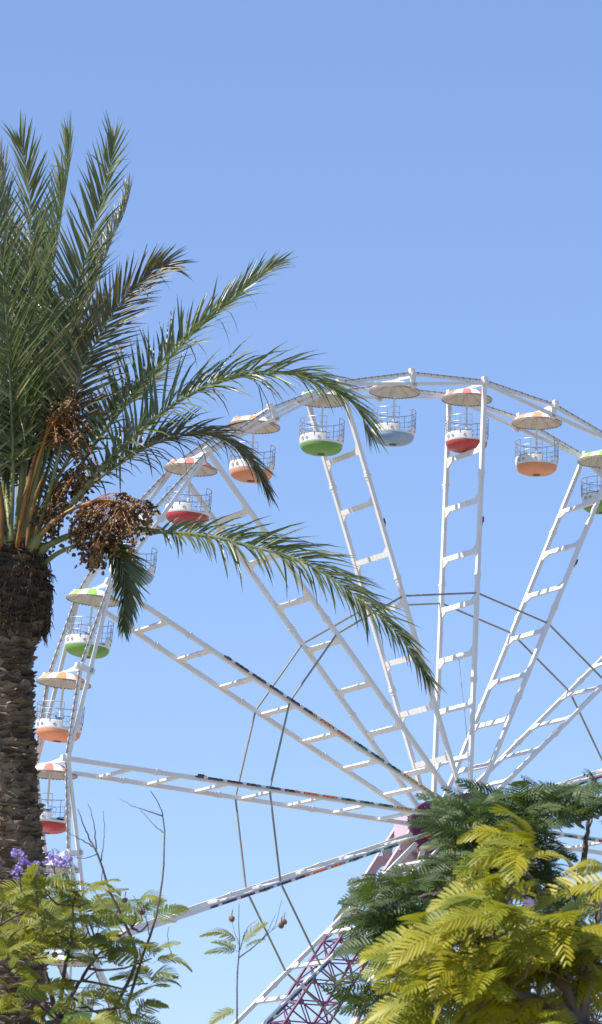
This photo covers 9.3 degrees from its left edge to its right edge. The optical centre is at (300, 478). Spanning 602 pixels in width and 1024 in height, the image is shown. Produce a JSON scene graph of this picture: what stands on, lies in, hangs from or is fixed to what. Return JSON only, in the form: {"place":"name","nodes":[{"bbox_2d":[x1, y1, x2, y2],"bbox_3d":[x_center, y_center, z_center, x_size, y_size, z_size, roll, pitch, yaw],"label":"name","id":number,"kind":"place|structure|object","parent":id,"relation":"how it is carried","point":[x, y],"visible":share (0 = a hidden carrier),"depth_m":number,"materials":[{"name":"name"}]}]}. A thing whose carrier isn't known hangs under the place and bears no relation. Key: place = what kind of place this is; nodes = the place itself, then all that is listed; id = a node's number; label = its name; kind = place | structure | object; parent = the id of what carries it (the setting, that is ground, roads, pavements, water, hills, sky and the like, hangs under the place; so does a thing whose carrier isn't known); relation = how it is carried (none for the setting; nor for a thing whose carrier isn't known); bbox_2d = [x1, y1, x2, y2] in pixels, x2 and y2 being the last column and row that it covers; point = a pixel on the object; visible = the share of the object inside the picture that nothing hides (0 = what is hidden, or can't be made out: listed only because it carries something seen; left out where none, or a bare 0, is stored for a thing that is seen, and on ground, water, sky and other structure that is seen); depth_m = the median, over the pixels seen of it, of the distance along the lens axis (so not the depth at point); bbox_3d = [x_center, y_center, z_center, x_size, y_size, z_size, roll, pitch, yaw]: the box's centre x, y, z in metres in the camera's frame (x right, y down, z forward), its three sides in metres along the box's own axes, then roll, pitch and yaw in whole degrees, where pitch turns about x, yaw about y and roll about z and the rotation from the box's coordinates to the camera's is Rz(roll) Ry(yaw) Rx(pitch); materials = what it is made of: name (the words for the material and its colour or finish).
{"place":"outdoors","nodes":[
{"label":"outdoors","id":0,"kind":"place"},
{"bbox_2d":[0,791,191,1023],"bbox_3d":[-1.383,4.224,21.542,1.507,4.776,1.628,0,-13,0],"label":"feathery tree","id":1,"kind":"object","parent":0,"point":[40,918],"visible":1,"depth_m":21.60,"materials":[{"name":"green plant"}]},
{"bbox_2d":[0,108,444,1023],"bbox_3d":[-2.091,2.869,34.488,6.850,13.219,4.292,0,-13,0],"label":"palm tree","id":2,"kind":"object","parent":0,"point":[48,354],"visible":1,"depth_m":34.63,"materials":[{"name":"green plant"}]},
{"bbox_2d":[199,901,286,1023],"bbox_3d":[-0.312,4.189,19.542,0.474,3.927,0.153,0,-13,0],"label":"young tree","id":3,"kind":"object","parent":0,"point":[282,923],"visible":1,"depth_m":19.93,"materials":[{"name":"green plant"}]},
{"bbox_2d":[0,0,601,1023],"label":"sky","id":4,"kind":"structure","parent":0,"point":[431,170],"materials":[{"name":"blue"}]},
{"bbox_2d":[320,768,601,1023],"bbox_3d":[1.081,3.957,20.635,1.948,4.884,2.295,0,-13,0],"label":"feathery tree","id":5,"kind":"object","parent":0,"point":[391,901],"visible":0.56,"depth_m":20.53,"materials":[{"name":"green plant"}]},
{"bbox_2d":[352,803,601,1023],"bbox_3d":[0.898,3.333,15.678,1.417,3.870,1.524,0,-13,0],"label":"feathery tree","id":6,"kind":"object","parent":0,"point":[492,966],"visible":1,"depth_m":15.74,"materials":[{"name":"green plant"}]},
{"label":"pavement","id":7,"kind":"structure","parent":0,"visible":0},
{"bbox_2d":[269,815,460,1023],"bbox_3d":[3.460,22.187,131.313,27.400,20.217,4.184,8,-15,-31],"label":"support tower","id":8,"kind":"structure","parent":7,"relation":"on","point":[387,859],"depth_m":130.33,"materials":[{"name":"metal"}]},
{"bbox_2d":[35,368,601,1023],"bbox_3d":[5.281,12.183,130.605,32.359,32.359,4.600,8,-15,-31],"label":"ferris wheel","id":9,"kind":"object","parent":8,"relation":"on","point":[399,716],"visible":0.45,"depth_m":129.78,"materials":[{"name":"white metal"}]},
{"bbox_2d":[35,761,77,833],"bbox_3d":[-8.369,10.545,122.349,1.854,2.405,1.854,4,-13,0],"label":"gondola","id":10,"kind":"object","parent":9,"relation":"hanging from","point":[54,824],"visible":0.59,"depth_m":121.84,"materials":[{"name":"red paint"}]},
{"bbox_2d":[45,858,77,926],"bbox_3d":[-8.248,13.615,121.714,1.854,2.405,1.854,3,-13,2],"label":"gondola","id":11,"kind":"object","parent":9,"relation":"hanging from","point":[49,871],"visible":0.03,"depth_m":121.84,"materials":[{"name":"blue paint"}]},
{"bbox_2d":[35,670,90,742],"bbox_3d":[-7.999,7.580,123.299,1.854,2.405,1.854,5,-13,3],"label":"gondola","id":12,"kind":"object","parent":9,"relation":"hanging from","point":[52,729],"visible":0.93,"depth_m":122.80,"materials":[{"name":"orange paint"}]},
{"bbox_2d":[45,952,94,1021],"bbox_3d":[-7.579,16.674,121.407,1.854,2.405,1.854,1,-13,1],"label":"gondola","id":13,"kind":"object","parent":9,"relation":"hanging from","point":[82,1014],"visible":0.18,"depth_m":121.15,"materials":[{"name":"green paint"}]},
{"bbox_2d":[65,587,118,658],"bbox_3d":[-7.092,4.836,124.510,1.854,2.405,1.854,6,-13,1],"label":"gondola","id":14,"kind":"object","parent":9,"relation":"hanging from","point":[75,644],"visible":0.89,"depth_m":124.03,"materials":[{"name":"green paint"}]},
{"bbox_2d":[109,517,161,585],"bbox_3d":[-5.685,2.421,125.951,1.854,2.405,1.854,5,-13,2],"label":"gondola","id":15,"kind":"object","parent":9,"relation":"hanging from","point":[152,568],"visible":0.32,"depth_m":125.58,"materials":[{"name":"blue paint"}]},
{"bbox_2d":[164,457,217,526],"bbox_3d":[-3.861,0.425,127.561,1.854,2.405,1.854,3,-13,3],"label":"gondola","id":16,"kind":"object","parent":9,"relation":"hanging from","point":[180,509],"visible":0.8,"depth_m":127.06,"materials":[{"name":"red paint"}]},
{"bbox_2d":[228,414,279,482],"bbox_3d":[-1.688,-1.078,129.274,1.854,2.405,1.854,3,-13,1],"label":"gondola","id":17,"kind":"object","parent":9,"relation":"hanging from","point":[238,473],"visible":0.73,"depth_m":128.86,"materials":[{"name":"orange paint"}]},
{"bbox_2d":[297,390,348,455],"bbox_3d":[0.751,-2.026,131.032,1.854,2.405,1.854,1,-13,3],"label":"gondola","id":18,"kind":"object","parent":9,"relation":"hanging from","point":[316,443],"visible":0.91,"depth_m":130.50,"materials":[{"name":"green paint"}]},
{"bbox_2d":[369,380,419,446],"bbox_3d":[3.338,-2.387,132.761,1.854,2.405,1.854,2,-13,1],"label":"gondola","id":19,"kind":"object","parent":9,"relation":"hanging from","point":[394,435],"visible":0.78,"depth_m":132.39,"materials":[{"name":"blue paint"}]},
{"bbox_2d":[441,387,491,452],"bbox_3d":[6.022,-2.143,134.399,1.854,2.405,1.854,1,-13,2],"label":"gondola","id":20,"kind":"object","parent":9,"relation":"hanging from","point":[462,440],"visible":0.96,"depth_m":133.96,"materials":[{"name":"red paint"}]},
{"bbox_2d":[511,411,561,476],"bbox_3d":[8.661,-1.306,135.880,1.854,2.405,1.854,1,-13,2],"label":"gondola","id":21,"kind":"object","parent":9,"relation":"hanging from","point":[533,464],"visible":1,"depth_m":135.41,"materials":[{"name":"orange paint"}]},
{"bbox_2d":[577,450,601,513],"bbox_3d":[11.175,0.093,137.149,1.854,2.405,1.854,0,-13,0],"label":"gondola","id":22,"kind":"object","parent":9,"relation":"hanging from","point":[592,459],"visible":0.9,"depth_m":136.84,"materials":[{"name":"green paint"}]},
{"bbox_2d":[355,847,601,1023],"bbox_3d":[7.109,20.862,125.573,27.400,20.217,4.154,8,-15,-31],"label":"support tower","id":23,"kind":"structure","parent":7,"relation":"on","point":[530,903],"depth_m":128.02,"materials":[{"name":"metal"}]}
]}

